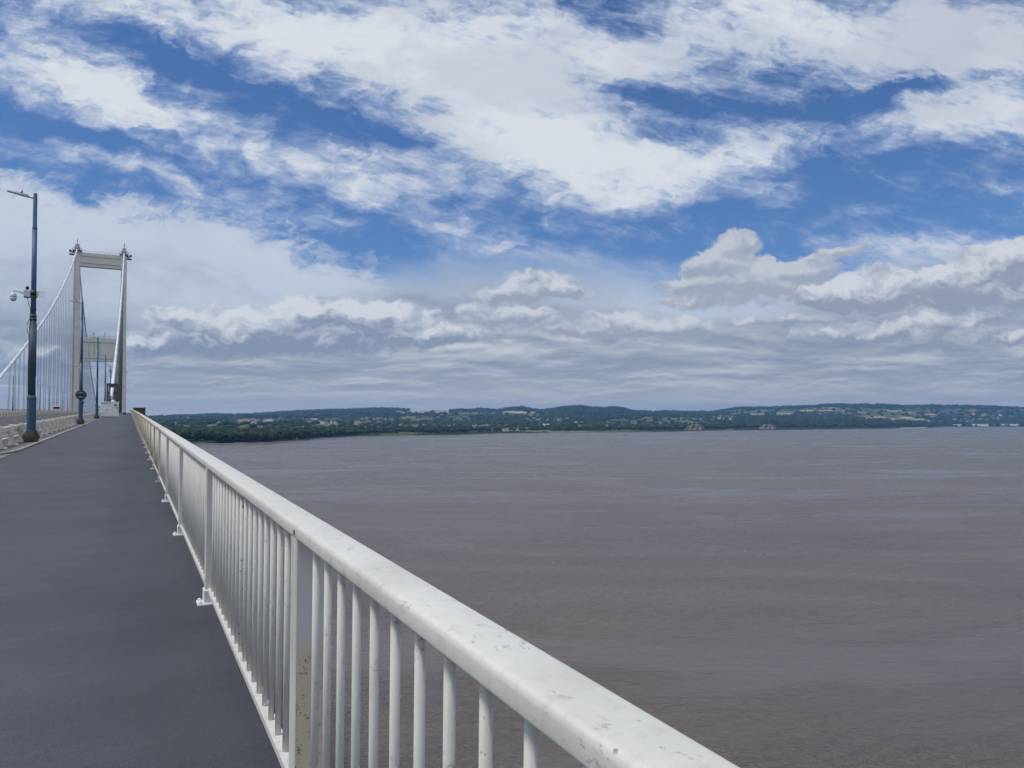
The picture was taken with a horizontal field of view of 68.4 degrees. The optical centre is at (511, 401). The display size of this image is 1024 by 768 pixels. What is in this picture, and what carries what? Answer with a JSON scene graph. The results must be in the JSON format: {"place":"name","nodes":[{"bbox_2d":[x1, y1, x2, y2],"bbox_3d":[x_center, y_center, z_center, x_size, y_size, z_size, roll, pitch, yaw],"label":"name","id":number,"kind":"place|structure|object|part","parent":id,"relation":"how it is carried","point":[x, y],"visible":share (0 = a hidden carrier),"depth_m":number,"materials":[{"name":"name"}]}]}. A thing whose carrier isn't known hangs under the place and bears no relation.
{"place":"outdoors","nodes":[
{"label":"outdoors","id":0,"kind":"place"},
{"bbox_2d":[0,413,84,443],"bbox_3d":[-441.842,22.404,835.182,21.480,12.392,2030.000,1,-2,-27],"label":"road","id":1,"kind":"structure","parent":0,"point":[6,420],"depth_m":96.78,"materials":[{"name":"grey asphalt"}]},
{"bbox_2d":[0,410,92,415],"bbox_3d":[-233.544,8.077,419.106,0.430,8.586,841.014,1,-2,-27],"label":"crash barrier","id":2,"kind":"object","parent":1,"relation":"on","point":[41,411],"visible":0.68,"depth_m":181.10,"materials":[{"name":"metal"}]},
{"bbox_2d":[53,405,61,410],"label":"maintenance truck","id":3,"kind":"object","parent":1,"relation":"on","point":[56,407],"visible":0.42,"depth_m":276.19,"materials":[{"name":"white metal"}]},
{"bbox_2d":[0,420,92,451],"bbox_3d":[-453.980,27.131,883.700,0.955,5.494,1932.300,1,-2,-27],"label":"verge","id":4,"kind":"structure","parent":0,"point":[15,447],"depth_m":32.12,"materials":[{"name":"concrete"}]},
{"bbox_2d":[7,190,39,441],"bbox_3d":[-20.620,-3.641,31.811,1.334,10.700,0.628,1,-2,-27],"label":"street lamp","id":5,"kind":"object","parent":4,"relation":"on","point":[31,434],"visible":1,"depth_m":31.84,"materials":[{"name":"metal"}]},
{"bbox_2d":[10,286,40,384],"bbox_3d":[-20.489,-2.580,31.826,1.272,4.600,0.282,1,-2,-27],"label":"security camera","id":6,"kind":"object","parent":5,"relation":"attached to","point":[27,293],"visible":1,"depth_m":31.81,"materials":[{"name":"white plastic"}]},
{"bbox_2d":[0,412,99,448],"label":"crash barrier","id":7,"kind":"object","parent":4,"relation":"on","point":[11,430],"visible":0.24,"depth_m":40.12,"materials":[{"name":"paint"}]},
{"bbox_2d":[69,300,84,423],"bbox_3d":[-37.209,-3.399,64.442,1.334,10.700,0.628,1,-2,-27],"label":"street lamp","id":8,"kind":"object","parent":4,"relation":"on","point":[80,419],"visible":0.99,"depth_m":64.48,"materials":[{"name":"blue metal"}]},
{"bbox_2d":[76,391,86,398],"bbox_3d":[-36.908,-0.545,64.550,0.840,0.840,0.347,1,-2,-27],"label":"road sign","id":9,"kind":"object","parent":8,"relation":"attached to","point":[84,394],"visible":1,"depth_m":64.61,"materials":[{"name":"black metal"}]},
{"bbox_2d":[0,413,282,767],"bbox_3d":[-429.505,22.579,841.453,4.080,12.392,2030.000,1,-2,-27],"label":"footpath","id":10,"kind":"structure","parent":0,"point":[116,651],"depth_m":5.41,"materials":[{"name":"grey asphalt"}]},
{"bbox_2d":[98,400,118,416],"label":"equipment cabinet","id":11,"kind":"object","parent":10,"relation":"on","point":[109,409],"visible":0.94,"depth_m":117.76,"materials":[{"name":"metal"}]},
{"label":"door","id":12,"kind":"part","parent":11,"relation":"part of","materials":[{"name":"paint"}]},
{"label":"door","id":13,"kind":"part","parent":11,"relation":"part of","materials":[{"name":"paint"}]},
{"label":"door","id":14,"kind":"part","parent":11,"relation":"part of","materials":[{"name":"paint"}]},
{"bbox_2d":[130,410,162,473],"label":"railing","id":15,"kind":"object","parent":10,"relation":"on","point":[148,429],"visible":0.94,"depth_m":24.11,"materials":[{"name":"metal"}]},
{"bbox_2d":[155,427,739,767],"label":"railing","id":16,"kind":"object","parent":10,"relation":"on","point":[220,508],"visible":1,"depth_m":2.41,"materials":[{"name":"metal"}]},
{"bbox_2d":[194,436,351,444],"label":"mud bank","id":17,"kind":"structure","parent":0,"point":[260,442],"depth_m":1523.86,"materials":[{"name":"soil"}]},
{"bbox_2d":[0,0,1023,415],"label":"sky","id":18,"kind":"structure","parent":0,"point":[424,205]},
{"bbox_2d":[352,431,696,436],"bbox_3d":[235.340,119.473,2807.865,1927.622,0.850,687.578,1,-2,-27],"label":"mud bank","id":19,"kind":"structure","parent":0,"point":[502,433],"depth_m":2572.07,"materials":[{"name":"soil"}]},
{"bbox_2d":[164,406,1023,443],"bbox_3d":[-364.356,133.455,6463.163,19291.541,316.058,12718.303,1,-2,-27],"label":"hills","id":20,"kind":"structure","parent":0,"point":[911,412],"depth_m":5645.22,"materials":[{"name":"green plant"}]},
{"bbox_2d":[167,426,371,441],"bbox_3d":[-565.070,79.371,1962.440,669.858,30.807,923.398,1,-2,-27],"label":"shore wood","id":21,"kind":"object","parent":20,"relation":"on","point":[222,434],"visible":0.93,"depth_m":1584.31,"materials":[{"name":"green plant"}]},
{"bbox_2d":[145,403,1023,432],"bbox_3d":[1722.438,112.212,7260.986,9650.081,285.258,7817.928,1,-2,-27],"label":"hill woods","id":22,"kind":"object","parent":20,"relation":"on","point":[574,413],"visible":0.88,"depth_m":6054.40,"materials":[{"name":"green plant"}]},
{"bbox_2d":[167,407,1023,429],"bbox_3d":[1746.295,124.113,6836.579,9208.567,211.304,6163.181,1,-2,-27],"label":"hedgerows","id":23,"kind":"object","parent":20,"relation":"on","point":[310,423],"visible":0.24,"depth_m":6174.15,"materials":[{"name":"green plant"}]},
{"bbox_2d":[357,418,946,432],"bbox_3d":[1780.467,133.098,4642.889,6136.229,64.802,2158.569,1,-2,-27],"label":"shore tree belt","id":24,"kind":"object","parent":20,"relation":"on","point":[418,429],"visible":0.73,"depth_m":3299.86,"materials":[{"name":"green plant"}]},
{"bbox_2d":[972,424,988,425],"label":"warehouse","id":25,"kind":"structure","parent":20,"relation":"on","point":[981,424],"depth_m":6641.09,"materials":[{"name":"metal"}]},
{"bbox_2d":[196,427,1023,767],"bbox_3d":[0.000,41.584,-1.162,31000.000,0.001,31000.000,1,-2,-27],"label":"water","id":26,"kind":"structure","parent":0,"point":[800,599],"depth_m":207.61,"materials":[{"name":"liquid"}]},
{"bbox_2d":[69,238,131,412],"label":"bridge tower","id":27,"kind":"structure","parent":26,"relation":"in","point":[100,261],"depth_m":415.81,"materials":[{"name":"paint"}]},
{"bbox_2d":[685,424,704,429],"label":"cliff","id":28,"kind":"structure","parent":0,"point":[695,427],"depth_m":3547.20,"materials":[{"name":"grey stone"}]},
{"bbox_2d":[759,424,775,428],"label":"cliff","id":29,"kind":"structure","parent":0,"point":[766,426],"depth_m":4023.43,"materials":[{"name":"grey stone"}]},
{"bbox_2d":[718,427,947,430],"bbox_3d":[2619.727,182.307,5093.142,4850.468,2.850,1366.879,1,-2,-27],"label":"mud bank","id":30,"kind":"structure","parent":0,"point":[824,429],"depth_m":4287.90,"materials":[{"name":"soil"}]},
{"bbox_3d":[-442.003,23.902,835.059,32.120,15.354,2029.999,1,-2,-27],"label":"bridge deck","id":31,"kind":"structure","parent":0,"visible":0},
{"bbox_2d":[0,420,95,454],"bbox_3d":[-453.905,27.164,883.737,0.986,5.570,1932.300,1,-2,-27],"label":"kerb","id":32,"kind":"structure","parent":31,"relation":"on","point":[23,448],"depth_m":31.34,"materials":[{"name":"concrete"}]},
{"bbox_2d":[0,249,109,411],"bbox_3d":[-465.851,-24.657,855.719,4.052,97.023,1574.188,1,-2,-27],"label":"suspension cable","id":33,"kind":"object","parent":31,"relation":"attached to","point":[14,359],"visible":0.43,"depth_m":316.91,"materials":[{"name":"metal"}]},
{"bbox_2d":[89,336,98,418],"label":"street lamp","id":34,"kind":"object","parent":31,"relation":"on","point":[96,416],"visible":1,"depth_m":97.10,"materials":[{"name":"blue metal"}]},
{"bbox_2d":[99,354,105,401],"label":"street lamp","id":35,"kind":"object","parent":31,"relation":"on","point":[105,380],"visible":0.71,"depth_m":129.77,"materials":[{"name":"blue metal"}]},
{"bbox_2d":[109,366,110,401],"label":"street lamp","id":36,"kind":"object","parent":31,"relation":"on","point":[110,386],"visible":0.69,"depth_m":162.50,"materials":[{"name":"blue metal"}]},
{"bbox_2d":[106,383,117,401],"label":"cable cage","id":37,"kind":"object","parent":31,"relation":"on","point":[107,392],"visible":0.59,"depth_m":173.31,"materials":[{"name":"metal"}]},
{"bbox_2d":[109,253,124,412],"bbox_3d":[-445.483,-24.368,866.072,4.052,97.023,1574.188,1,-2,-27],"label":"suspension cable","id":38,"kind":"object","parent":31,"relation":"attached to","point":[117,365],"visible":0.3,"depth_m":294.72,"materials":[{"name":"metal"}]},
{"bbox_2d":[133,408,144,415],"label":"boarded enclosure","id":39,"kind":"object","parent":31,"relation":"attached to","point":[141,410],"visible":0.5,"depth_m":169.27,"materials":[{"name":"wood"}]},
{"bbox_3d":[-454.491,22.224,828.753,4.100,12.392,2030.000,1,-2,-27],"label":"far footpath","id":40,"kind":"structure","parent":0,"visible":0},
{"bbox_2d":[12,376,13,410],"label":"street lamp","id":41,"kind":"object","parent":40,"relation":"on","point":[13,395],"visible":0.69,"depth_m":216.00,"materials":[{"name":"metal"}]},
{"bbox_2d":[0,409,44,410],"bbox_3d":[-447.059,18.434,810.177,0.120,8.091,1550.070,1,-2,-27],"label":"railing","id":42,"kind":"object","parent":40,"relation":"on","point":[13,410],"visible":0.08,"depth_m":223.00,"materials":[{"name":"metal"}]}
]}

